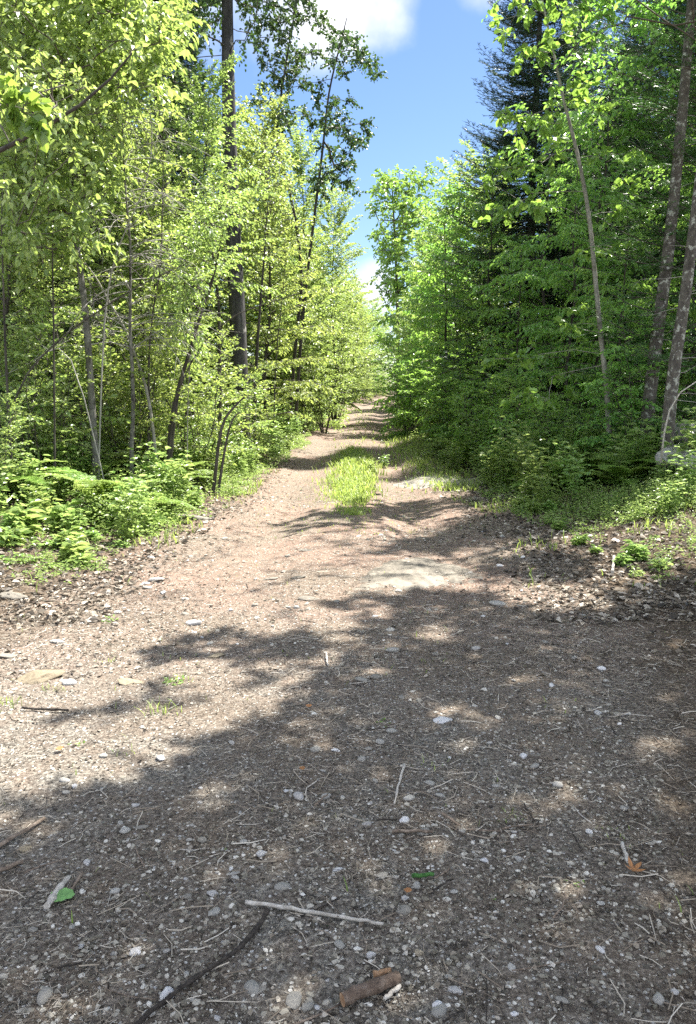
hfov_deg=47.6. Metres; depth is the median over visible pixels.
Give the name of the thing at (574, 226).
beech tree
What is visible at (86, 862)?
pebble
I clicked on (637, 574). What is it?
seedling
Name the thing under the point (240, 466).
leafy plant
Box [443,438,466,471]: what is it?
leafy plant
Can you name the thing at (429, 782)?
pebble
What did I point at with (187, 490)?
leafy plant
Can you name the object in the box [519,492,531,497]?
seedling
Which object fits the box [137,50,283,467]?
maple tree
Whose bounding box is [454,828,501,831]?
twig
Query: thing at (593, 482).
seedling
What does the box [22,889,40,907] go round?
twig
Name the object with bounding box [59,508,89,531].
leafy plant
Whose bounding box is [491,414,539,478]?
leafy plant
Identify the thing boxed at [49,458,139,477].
fern
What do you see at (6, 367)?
bare sapling
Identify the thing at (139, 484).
leafy plant
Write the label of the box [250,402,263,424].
leafy plant
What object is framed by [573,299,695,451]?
shrub
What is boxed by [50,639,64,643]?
pebble
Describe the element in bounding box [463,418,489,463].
leafy plant
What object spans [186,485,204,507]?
leafy plant
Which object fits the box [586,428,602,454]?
leafy plant
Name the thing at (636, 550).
seedling
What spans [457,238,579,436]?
beech tree
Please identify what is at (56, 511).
seedling
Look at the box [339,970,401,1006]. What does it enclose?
broken log
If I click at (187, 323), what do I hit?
thin sapling
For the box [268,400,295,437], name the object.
leafy plant
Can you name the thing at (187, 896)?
pebble
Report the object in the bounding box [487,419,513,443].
leafy plant
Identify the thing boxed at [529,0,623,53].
beech tree
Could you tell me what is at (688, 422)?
leafy plant
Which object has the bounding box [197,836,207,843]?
pebble
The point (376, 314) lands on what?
broadleaf tree
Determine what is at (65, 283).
thin sapling
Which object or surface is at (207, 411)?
shrub
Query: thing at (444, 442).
fern
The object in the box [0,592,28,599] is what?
rock
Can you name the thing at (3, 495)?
leafy plant
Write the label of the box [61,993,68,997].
pebble
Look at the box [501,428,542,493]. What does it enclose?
leafy plant
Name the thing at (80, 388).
bare sapling
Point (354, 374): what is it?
shrub
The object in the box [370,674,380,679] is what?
pebble
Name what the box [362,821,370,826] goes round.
pebble
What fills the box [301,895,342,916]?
twig
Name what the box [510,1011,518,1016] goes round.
pebble
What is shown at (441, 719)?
flat stone
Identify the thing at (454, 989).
pebble
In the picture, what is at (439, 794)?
pebble
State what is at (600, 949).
pebble
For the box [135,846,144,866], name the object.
twig
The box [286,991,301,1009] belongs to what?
pebble
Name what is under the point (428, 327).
broadleaf tree
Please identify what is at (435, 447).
leafy plant
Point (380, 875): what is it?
pebble
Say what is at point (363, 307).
broadleaf tree
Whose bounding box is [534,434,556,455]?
leafy plant
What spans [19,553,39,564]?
seedling
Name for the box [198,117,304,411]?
broadleaf tree
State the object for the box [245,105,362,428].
maple tree
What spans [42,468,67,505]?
leafy plant
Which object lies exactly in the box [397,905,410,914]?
pebble
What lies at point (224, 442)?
fern
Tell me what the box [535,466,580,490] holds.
fern
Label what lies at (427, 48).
sky
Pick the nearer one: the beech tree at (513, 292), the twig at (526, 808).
the twig at (526, 808)
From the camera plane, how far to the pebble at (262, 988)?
1.99 m
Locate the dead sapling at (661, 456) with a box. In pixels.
[660,382,695,462]
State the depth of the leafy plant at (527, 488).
10.50 m
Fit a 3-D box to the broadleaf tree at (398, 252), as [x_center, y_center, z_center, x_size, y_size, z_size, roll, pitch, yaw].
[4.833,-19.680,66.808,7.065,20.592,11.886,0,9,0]
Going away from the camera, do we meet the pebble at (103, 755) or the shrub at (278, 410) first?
the pebble at (103, 755)
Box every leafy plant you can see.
[0,433,17,475]
[0,459,17,517]
[5,444,50,501]
[13,460,42,482]
[16,437,51,470]
[17,474,50,506]
[20,481,61,521]
[36,422,78,486]
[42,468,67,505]
[43,477,69,505]
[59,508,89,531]
[66,441,92,476]
[81,438,118,473]
[95,479,128,512]
[101,470,154,518]
[101,483,148,541]
[104,431,138,477]
[104,464,122,485]
[114,479,155,532]
[123,437,166,492]
[131,465,156,490]
[150,461,179,491]
[155,446,194,513]
[160,458,198,514]
[168,461,194,494]
[170,490,188,510]
[183,426,208,452]
[184,441,211,467]
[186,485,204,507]
[188,441,210,484]
[196,446,228,482]
[220,439,244,476]
[234,452,248,477]
[241,441,260,473]
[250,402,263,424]
[258,417,279,451]
[263,422,278,444]
[265,442,281,459]
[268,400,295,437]
[269,443,282,453]
[270,426,288,454]
[283,439,292,452]
[289,414,305,437]
[365,460,378,472]
[378,454,389,467]
[422,401,440,429]
[432,437,446,457]
[434,449,450,464]
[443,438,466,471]
[461,410,485,435]
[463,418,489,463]
[465,425,487,439]
[468,447,489,469]
[474,446,492,468]
[477,428,496,451]
[478,441,503,485]
[481,444,503,468]
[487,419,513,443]
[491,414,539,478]
[493,444,515,487]
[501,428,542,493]
[506,432,548,476]
[512,404,540,433]
[515,424,545,450]
[517,439,560,498]
[518,473,551,500]
[528,474,561,505]
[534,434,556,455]
[541,417,572,440]
[543,423,580,466]
[553,441,594,479]
[558,446,594,502]
[561,466,591,489]
[564,415,596,456]
[567,434,589,457]
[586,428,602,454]
[596,429,635,485]
[598,423,630,454]
[612,457,636,478]
[617,411,657,453]
[628,429,655,477]
[630,414,665,477]
[648,460,675,485]
[654,478,686,515]
[660,419,695,479]
[665,441,695,499]
[683,406,695,447]
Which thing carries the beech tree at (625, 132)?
on the ground at (254, 564)
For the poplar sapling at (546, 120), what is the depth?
11.50 m
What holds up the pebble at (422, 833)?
on the ground at (254, 564)
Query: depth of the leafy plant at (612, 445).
11.18 m
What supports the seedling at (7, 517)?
on the ground at (254, 564)
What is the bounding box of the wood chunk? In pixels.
[373,967,390,977]
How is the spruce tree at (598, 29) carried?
on the ground at (254, 564)
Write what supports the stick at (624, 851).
on the ground at (254, 564)
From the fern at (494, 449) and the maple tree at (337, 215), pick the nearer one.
the fern at (494, 449)
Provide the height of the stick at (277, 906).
0.016 m
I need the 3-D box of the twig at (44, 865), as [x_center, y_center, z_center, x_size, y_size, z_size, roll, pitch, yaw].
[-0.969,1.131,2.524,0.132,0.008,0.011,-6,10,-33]
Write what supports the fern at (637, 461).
on the ground at (254, 564)
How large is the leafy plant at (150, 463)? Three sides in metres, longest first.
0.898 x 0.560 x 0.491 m
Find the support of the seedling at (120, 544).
on the ground at (254, 564)
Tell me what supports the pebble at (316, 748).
on the ground at (254, 564)
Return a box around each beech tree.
[371,183,517,431]
[414,153,554,429]
[455,87,624,431]
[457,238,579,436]
[488,34,692,426]
[494,93,660,406]
[497,158,652,445]
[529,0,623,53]
[537,197,689,445]
[539,26,695,419]
[590,0,676,43]
[595,116,695,438]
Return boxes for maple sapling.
[143,171,298,493]
[238,126,303,448]
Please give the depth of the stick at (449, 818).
2.77 m
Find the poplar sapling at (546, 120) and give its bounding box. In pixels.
[472,0,648,440]
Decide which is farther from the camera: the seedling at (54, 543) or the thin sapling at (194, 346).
the thin sapling at (194, 346)
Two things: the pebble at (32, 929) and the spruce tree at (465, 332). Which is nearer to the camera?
the pebble at (32, 929)
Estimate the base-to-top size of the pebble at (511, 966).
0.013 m
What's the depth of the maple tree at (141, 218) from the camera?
12.51 m
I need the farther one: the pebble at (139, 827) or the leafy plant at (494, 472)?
the leafy plant at (494, 472)
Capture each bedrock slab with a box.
[347,557,482,593]
[391,475,482,489]
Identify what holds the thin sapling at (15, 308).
on the ground at (254, 564)
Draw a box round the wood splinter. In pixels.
[383,983,400,1000]
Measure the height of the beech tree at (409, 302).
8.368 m
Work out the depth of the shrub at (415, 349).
32.89 m
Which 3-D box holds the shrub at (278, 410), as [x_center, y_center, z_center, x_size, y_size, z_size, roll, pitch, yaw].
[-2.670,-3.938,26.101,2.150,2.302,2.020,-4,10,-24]
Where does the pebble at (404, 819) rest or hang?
on the ground at (254, 564)
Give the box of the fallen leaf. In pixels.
[626,856,644,871]
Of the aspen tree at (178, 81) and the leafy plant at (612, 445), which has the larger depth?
the aspen tree at (178, 81)
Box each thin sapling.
[0,70,96,450]
[0,175,41,322]
[0,190,68,395]
[0,203,84,420]
[0,239,26,431]
[0,326,33,333]
[13,190,97,438]
[35,150,158,441]
[46,201,134,411]
[64,249,139,432]
[66,215,124,412]
[86,136,169,399]
[91,75,211,470]
[94,189,173,348]
[97,158,198,449]
[127,176,180,429]
[145,280,200,428]
[164,217,221,435]
[169,168,237,442]
[169,261,222,436]
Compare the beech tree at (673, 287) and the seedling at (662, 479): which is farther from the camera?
the beech tree at (673, 287)
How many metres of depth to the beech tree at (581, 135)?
15.84 m
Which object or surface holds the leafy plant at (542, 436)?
on the ground at (254, 564)
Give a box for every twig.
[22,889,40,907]
[25,858,66,872]
[57,962,82,968]
[105,988,155,999]
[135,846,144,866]
[180,848,204,850]
[293,1003,340,1023]
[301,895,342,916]
[314,793,328,805]
[377,818,396,820]
[430,879,450,894]
[434,867,449,878]
[442,1009,462,1022]
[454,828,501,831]
[485,970,487,1020]
[502,824,532,829]
[512,959,571,970]
[523,803,534,821]
[552,893,565,918]
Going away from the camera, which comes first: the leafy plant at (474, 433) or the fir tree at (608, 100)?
the leafy plant at (474, 433)
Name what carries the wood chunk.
on the ground at (254, 564)
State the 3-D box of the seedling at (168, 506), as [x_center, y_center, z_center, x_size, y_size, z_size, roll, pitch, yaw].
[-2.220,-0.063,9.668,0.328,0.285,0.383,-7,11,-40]
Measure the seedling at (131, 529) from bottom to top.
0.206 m
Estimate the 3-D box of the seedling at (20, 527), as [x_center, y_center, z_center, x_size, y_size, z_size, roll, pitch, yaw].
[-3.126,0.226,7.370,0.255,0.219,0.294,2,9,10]
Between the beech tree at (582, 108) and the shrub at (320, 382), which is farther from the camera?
the shrub at (320, 382)
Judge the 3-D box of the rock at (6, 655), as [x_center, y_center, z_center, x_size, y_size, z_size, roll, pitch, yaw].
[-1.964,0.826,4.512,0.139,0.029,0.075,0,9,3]
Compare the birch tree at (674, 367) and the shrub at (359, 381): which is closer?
the birch tree at (674, 367)
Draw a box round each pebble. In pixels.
[19,846,32,851]
[28,926,37,932]
[37,987,52,1006]
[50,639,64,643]
[59,777,69,781]
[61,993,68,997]
[62,679,76,684]
[83,858,89,865]
[99,753,107,757]
[109,887,120,893]
[110,951,117,955]
[119,827,130,833]
[129,946,141,956]
[135,825,148,829]
[148,577,163,581]
[156,755,164,760]
[159,986,173,998]
[181,893,191,898]
[186,620,201,624]
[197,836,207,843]
[207,890,217,896]
[208,907,219,916]
[228,871,237,875]
[232,875,238,880]
[244,980,258,994]
[256,850,266,856]
[258,986,266,993]
[274,882,290,890]
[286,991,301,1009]
[291,575,305,578]
[293,791,303,800]
[298,596,317,600]
[301,1002,313,1011]
[309,746,320,752]
[321,793,330,798]
[333,867,342,871]
[334,940,344,949]
[354,676,367,681]
[357,756,365,760]
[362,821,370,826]
[366,951,375,958]
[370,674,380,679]
[375,739,384,744]
[376,872,387,879]
[385,647,398,652]
[386,728,396,733]
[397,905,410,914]
[399,816,409,822]
[401,895,408,900]
[403,794,414,800]
[413,881,420,889]
[414,949,422,956]
[417,827,428,835]
[424,780,434,785]
[431,1003,446,1017]
[432,1000,441,1007]
[435,793,444,796]
[448,986,462,993]
[450,889,457,893]
[480,858,488,862]
[489,600,505,605]
[507,962,515,971]
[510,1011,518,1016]
[519,753,526,758]
[530,763,538,768]
[552,781,562,787]
[555,996,569,1003]
[594,710,601,714]
[595,945,604,953]
[596,901,604,905]
[597,666,605,670]
[620,805,629,810]
[652,992,664,1005]
[670,988,678,994]
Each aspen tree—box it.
[139,0,221,401]
[235,0,335,423]
[294,18,388,434]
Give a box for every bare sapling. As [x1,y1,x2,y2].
[0,165,33,498]
[0,325,103,479]
[7,254,191,458]
[19,194,81,487]
[98,96,168,478]
[167,339,218,459]
[265,242,295,436]
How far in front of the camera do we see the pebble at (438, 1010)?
1.92 m
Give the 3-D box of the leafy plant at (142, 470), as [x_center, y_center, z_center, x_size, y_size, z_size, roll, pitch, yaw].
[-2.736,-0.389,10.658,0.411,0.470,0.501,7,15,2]
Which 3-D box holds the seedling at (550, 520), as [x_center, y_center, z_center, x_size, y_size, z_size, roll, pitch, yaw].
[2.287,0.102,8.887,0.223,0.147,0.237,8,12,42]
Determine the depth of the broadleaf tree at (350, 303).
72.17 m
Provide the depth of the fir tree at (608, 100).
23.97 m
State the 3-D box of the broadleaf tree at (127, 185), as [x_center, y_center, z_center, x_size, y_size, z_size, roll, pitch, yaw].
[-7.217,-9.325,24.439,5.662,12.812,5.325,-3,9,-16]
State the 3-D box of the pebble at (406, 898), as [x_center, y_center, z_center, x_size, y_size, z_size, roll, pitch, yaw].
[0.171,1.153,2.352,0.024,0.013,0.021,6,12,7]
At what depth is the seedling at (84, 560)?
6.84 m
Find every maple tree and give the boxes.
[0,0,211,480]
[0,16,97,451]
[0,63,205,425]
[0,157,119,436]
[55,94,225,439]
[99,123,231,416]
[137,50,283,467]
[185,80,349,424]
[220,102,330,419]
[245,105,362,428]
[288,170,390,426]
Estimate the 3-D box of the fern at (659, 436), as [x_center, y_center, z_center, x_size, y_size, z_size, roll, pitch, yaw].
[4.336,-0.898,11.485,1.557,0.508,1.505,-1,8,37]
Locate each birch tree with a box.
[481,0,695,447]
[515,0,695,475]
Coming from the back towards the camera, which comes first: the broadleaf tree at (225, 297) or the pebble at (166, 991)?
the broadleaf tree at (225, 297)
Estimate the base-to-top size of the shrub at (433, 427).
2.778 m
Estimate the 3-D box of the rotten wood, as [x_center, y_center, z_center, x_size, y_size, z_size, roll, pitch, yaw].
[-0.875,1.138,2.369,0.029,0.027,0.149,0,9,2]
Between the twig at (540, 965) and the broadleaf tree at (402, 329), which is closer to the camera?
the twig at (540, 965)
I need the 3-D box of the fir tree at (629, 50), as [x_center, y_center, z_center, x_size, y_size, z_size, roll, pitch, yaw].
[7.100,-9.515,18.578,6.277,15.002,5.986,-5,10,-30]
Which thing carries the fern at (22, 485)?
on the ground at (254, 564)
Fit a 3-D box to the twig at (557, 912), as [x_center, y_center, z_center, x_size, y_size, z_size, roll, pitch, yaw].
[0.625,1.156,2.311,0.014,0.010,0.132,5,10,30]
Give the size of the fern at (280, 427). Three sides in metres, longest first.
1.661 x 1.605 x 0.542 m
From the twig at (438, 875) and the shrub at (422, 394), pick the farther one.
the shrub at (422, 394)
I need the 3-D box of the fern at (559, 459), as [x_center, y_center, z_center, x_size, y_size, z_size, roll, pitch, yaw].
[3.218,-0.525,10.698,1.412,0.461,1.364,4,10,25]
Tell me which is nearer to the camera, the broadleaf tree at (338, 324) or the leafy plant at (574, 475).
the leafy plant at (574, 475)
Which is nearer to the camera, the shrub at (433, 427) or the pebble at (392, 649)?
the pebble at (392, 649)
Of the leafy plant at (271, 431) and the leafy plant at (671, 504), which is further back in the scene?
the leafy plant at (271, 431)
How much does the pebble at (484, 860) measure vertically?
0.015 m
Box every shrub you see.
[0,285,103,466]
[0,290,143,469]
[0,325,102,489]
[0,388,34,510]
[61,314,192,480]
[82,344,215,474]
[134,319,250,488]
[184,371,272,473]
[204,362,297,469]
[247,327,307,431]
[250,369,296,421]
[270,325,337,418]
[292,320,361,433]
[302,301,374,423]
[302,354,332,407]
[312,340,347,404]
[338,346,365,403]
[348,365,366,397]
[354,365,374,398]
[368,333,432,424]
[368,376,382,396]
[370,339,443,439]
[372,368,386,395]
[396,335,437,411]
[408,375,450,417]
[414,342,488,440]
[423,330,493,420]
[432,348,511,442]
[444,390,526,456]
[472,331,574,455]
[479,407,557,476]
[518,388,604,455]
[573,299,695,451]
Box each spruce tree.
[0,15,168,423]
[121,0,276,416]
[428,0,629,414]
[444,121,525,399]
[498,0,616,391]
[557,0,695,411]
[563,1,658,388]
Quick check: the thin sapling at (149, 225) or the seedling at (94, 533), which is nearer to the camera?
the seedling at (94, 533)
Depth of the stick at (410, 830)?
2.69 m
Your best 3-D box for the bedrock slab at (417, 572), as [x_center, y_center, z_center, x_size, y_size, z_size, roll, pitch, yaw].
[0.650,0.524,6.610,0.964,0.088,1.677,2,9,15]
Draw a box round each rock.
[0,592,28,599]
[0,653,16,658]
[13,669,64,684]
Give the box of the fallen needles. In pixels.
[0,478,695,1023]
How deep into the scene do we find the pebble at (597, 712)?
3.71 m
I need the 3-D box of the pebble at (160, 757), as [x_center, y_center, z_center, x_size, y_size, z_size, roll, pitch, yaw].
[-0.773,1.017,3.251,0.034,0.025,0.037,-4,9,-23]
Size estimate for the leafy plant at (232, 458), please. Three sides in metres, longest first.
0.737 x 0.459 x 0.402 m
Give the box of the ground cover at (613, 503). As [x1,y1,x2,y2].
[0,407,695,584]
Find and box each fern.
[0,460,66,484]
[0,480,53,493]
[7,483,86,497]
[11,435,140,462]
[26,466,197,512]
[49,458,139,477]
[69,486,167,496]
[103,452,225,485]
[118,449,212,489]
[135,437,191,454]
[177,436,251,459]
[186,438,223,450]
[261,422,297,435]
[418,435,487,454]
[439,440,486,459]
[447,449,473,463]
[482,439,546,466]
[490,448,590,473]
[491,451,511,469]
[500,466,552,484]
[510,476,563,491]
[517,461,603,481]
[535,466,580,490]
[539,453,627,486]
[549,457,602,466]
[552,429,619,449]
[554,452,659,486]
[576,457,653,482]
[583,457,654,478]
[587,435,660,456]
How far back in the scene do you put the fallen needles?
3.24 m
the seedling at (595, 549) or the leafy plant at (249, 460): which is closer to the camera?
the seedling at (595, 549)
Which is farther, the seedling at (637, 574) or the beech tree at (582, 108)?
the beech tree at (582, 108)
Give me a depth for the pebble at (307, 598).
5.80 m
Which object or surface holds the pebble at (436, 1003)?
on the ground at (254, 564)
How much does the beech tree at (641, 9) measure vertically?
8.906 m
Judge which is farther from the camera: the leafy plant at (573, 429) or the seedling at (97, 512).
the leafy plant at (573, 429)
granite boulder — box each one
[655,444,695,472]
[660,422,695,447]
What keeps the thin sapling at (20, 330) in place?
on the ground at (254, 564)
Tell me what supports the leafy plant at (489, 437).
on the ground at (254, 564)
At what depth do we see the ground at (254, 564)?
3.28 m
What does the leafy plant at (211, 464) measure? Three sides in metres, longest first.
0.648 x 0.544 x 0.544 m
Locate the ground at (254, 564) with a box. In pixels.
[0,390,695,1023]
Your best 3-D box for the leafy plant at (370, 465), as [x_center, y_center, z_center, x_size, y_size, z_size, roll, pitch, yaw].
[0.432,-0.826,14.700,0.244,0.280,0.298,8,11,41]
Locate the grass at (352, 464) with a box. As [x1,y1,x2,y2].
[0,410,695,922]
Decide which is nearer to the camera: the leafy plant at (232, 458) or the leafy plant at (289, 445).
the leafy plant at (232, 458)
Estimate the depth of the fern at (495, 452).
12.94 m
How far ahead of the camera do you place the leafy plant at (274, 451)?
16.71 m
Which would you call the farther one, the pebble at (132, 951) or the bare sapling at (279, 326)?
the bare sapling at (279, 326)
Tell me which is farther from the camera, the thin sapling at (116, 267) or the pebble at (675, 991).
the thin sapling at (116, 267)
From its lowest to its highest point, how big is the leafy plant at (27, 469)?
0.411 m
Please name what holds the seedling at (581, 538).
on the ground at (254, 564)
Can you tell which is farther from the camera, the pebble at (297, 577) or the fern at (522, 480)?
the fern at (522, 480)
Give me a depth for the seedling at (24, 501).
8.94 m
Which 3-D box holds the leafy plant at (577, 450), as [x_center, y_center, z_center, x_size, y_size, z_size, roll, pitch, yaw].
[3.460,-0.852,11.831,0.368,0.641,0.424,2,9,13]
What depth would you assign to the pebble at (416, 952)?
2.12 m
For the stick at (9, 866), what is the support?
on the ground at (254, 564)
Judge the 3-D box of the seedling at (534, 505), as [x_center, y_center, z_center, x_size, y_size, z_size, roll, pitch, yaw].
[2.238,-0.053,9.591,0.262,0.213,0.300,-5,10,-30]
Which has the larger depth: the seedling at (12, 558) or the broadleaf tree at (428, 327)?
the broadleaf tree at (428, 327)
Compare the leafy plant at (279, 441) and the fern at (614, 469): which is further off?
the leafy plant at (279, 441)
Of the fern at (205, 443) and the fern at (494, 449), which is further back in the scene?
the fern at (205, 443)
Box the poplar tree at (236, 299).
[178,0,278,457]
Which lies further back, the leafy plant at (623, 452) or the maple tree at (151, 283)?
the maple tree at (151, 283)
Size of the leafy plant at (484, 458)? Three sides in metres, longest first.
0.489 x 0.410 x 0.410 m
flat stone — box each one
[117,678,143,684]
[174,514,214,520]
[207,653,224,657]
[433,716,451,723]
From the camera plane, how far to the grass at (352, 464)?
12.55 m
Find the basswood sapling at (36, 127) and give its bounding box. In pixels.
[0,72,52,152]
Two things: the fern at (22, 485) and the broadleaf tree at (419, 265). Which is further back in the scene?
the broadleaf tree at (419, 265)
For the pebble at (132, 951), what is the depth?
2.12 m
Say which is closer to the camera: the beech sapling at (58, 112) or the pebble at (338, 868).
the pebble at (338, 868)
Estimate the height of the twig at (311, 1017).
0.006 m
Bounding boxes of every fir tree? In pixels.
[528,0,693,418]
[559,0,695,434]
[580,29,625,239]
[582,3,695,417]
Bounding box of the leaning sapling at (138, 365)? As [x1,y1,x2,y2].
[12,231,159,484]
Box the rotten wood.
[43,875,70,908]
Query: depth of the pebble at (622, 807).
2.88 m
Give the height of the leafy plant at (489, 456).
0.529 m
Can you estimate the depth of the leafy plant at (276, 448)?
17.41 m
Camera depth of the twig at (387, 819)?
2.76 m
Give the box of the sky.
[124,0,678,388]
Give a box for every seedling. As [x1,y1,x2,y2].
[0,512,33,534]
[0,521,29,547]
[0,552,23,563]
[1,524,32,544]
[3,498,50,532]
[17,491,43,508]
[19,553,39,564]
[29,536,54,548]
[36,560,60,570]
[42,534,64,549]
[43,499,86,530]
[43,522,62,534]
[53,525,83,547]
[57,534,94,562]
[59,538,87,551]
[67,550,98,567]
[84,502,115,524]
[84,527,102,540]
[98,528,115,535]
[108,536,129,547]
[117,520,140,537]
[138,510,166,528]
[154,495,178,513]
[162,675,183,685]
[163,511,175,521]
[181,492,199,505]
[512,495,529,506]
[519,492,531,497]
[523,499,543,513]
[540,514,560,525]
[541,500,557,512]
[550,517,568,530]
[570,533,592,545]
[584,477,598,488]
[587,544,603,554]
[612,550,634,565]
[620,539,650,560]
[629,566,645,576]
[647,554,673,570]
[658,476,673,489]
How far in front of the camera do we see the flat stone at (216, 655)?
4.53 m
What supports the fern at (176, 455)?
on the ground at (254, 564)
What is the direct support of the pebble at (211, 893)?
on the ground at (254, 564)
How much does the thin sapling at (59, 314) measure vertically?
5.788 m
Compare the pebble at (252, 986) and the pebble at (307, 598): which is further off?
the pebble at (307, 598)
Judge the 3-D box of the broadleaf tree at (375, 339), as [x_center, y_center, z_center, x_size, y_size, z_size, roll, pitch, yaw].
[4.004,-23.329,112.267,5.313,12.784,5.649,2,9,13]
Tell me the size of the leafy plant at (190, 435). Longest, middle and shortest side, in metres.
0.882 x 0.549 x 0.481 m
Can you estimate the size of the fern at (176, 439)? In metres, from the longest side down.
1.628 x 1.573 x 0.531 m
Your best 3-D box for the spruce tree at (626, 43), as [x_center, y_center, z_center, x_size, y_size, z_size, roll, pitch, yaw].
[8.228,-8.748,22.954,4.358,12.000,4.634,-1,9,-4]
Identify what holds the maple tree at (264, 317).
on the ground at (254, 564)
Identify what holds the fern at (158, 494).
on the ground at (254, 564)
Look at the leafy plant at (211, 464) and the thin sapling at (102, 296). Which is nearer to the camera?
the leafy plant at (211, 464)
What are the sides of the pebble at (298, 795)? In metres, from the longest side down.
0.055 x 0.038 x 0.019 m
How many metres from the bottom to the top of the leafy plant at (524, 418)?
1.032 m
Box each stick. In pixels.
[0,817,45,846]
[0,859,22,871]
[21,706,68,710]
[70,871,83,889]
[245,899,383,925]
[392,828,432,832]
[394,763,404,803]
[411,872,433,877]
[441,811,460,826]
[611,555,615,572]
[620,841,627,862]
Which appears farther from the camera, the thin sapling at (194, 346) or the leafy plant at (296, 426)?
the leafy plant at (296, 426)
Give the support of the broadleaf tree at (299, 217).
on the ground at (254, 564)
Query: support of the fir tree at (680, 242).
on the ground at (254, 564)
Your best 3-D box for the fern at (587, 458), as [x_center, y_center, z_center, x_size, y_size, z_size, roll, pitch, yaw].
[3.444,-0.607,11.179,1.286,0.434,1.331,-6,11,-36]
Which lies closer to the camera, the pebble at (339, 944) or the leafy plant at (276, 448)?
the pebble at (339, 944)
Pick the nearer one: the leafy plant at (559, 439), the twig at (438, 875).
the twig at (438, 875)
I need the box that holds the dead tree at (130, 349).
[34,96,233,482]
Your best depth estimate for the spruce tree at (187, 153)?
22.56 m
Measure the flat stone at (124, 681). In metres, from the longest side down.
0.156 x 0.086 x 0.022 m
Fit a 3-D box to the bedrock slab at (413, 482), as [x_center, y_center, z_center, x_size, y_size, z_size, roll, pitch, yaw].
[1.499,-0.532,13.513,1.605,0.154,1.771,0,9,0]
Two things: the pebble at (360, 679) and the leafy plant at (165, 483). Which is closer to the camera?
the pebble at (360, 679)
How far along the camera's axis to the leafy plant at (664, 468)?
9.51 m
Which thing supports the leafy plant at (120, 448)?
on the ground at (254, 564)
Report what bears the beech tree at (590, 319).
on the ground at (254, 564)
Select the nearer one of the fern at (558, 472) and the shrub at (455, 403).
the fern at (558, 472)
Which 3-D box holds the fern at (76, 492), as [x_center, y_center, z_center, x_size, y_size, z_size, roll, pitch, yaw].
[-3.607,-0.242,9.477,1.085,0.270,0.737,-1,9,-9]
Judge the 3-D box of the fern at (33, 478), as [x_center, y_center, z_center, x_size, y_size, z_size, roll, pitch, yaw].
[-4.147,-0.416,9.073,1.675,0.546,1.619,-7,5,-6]
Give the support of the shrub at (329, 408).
on the ground at (254, 564)
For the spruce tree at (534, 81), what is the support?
on the ground at (254, 564)
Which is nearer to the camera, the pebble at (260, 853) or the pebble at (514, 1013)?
the pebble at (514, 1013)
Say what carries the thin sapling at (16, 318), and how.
on the ground at (254, 564)
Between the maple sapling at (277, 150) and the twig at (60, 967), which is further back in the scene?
the maple sapling at (277, 150)
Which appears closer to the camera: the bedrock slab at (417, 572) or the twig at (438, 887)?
the twig at (438, 887)
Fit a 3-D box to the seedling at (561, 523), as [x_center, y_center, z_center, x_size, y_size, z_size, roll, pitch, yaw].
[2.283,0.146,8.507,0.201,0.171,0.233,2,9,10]
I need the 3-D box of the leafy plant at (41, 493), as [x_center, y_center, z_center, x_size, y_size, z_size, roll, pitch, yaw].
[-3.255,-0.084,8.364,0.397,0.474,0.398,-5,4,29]
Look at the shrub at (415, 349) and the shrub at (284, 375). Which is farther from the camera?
the shrub at (415, 349)
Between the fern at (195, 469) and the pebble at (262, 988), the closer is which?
the pebble at (262, 988)
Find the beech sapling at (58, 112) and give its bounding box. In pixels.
[0,22,149,206]
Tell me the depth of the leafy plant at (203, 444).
13.45 m
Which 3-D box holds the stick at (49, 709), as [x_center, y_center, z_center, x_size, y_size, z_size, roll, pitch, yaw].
[-1.441,0.936,3.746,0.235,0.014,0.018,1,9,7]
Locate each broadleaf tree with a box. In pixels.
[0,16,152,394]
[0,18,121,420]
[1,25,202,407]
[87,77,193,379]
[156,145,219,401]
[160,93,299,418]
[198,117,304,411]
[245,180,317,397]
[247,211,297,406]
[254,200,332,368]
[261,211,326,379]
[299,224,343,368]
[305,277,358,396]
[320,271,355,373]
[334,269,371,380]
[334,292,360,385]
[338,280,366,385]
[344,277,379,393]
[346,273,382,395]
[348,295,376,384]
[358,299,391,393]
[362,309,386,394]
[364,160,439,385]
[367,304,392,387]
[374,314,394,390]
[386,208,449,369]
[387,247,439,391]
[388,340,395,392]
[389,180,491,401]
[389,292,415,384]
[392,216,473,401]
[393,260,431,373]
[395,209,463,374]
[396,235,471,405]
[400,253,458,350]
[404,154,490,407]
[426,139,524,404]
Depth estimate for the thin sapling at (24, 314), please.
12.12 m
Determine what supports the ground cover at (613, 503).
on the ground at (254, 564)
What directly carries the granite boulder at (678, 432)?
on the ground at (254, 564)
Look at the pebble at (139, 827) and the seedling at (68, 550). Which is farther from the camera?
the seedling at (68, 550)
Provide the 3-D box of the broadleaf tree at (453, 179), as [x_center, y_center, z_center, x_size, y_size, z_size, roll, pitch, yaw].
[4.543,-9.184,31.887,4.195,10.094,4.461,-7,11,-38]
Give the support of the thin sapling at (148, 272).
on the ground at (254, 564)
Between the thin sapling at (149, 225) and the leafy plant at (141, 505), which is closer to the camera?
the leafy plant at (141, 505)
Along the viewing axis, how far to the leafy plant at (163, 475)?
9.47 m
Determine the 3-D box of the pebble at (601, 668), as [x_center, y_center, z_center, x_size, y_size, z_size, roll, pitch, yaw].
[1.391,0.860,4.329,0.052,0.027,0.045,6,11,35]

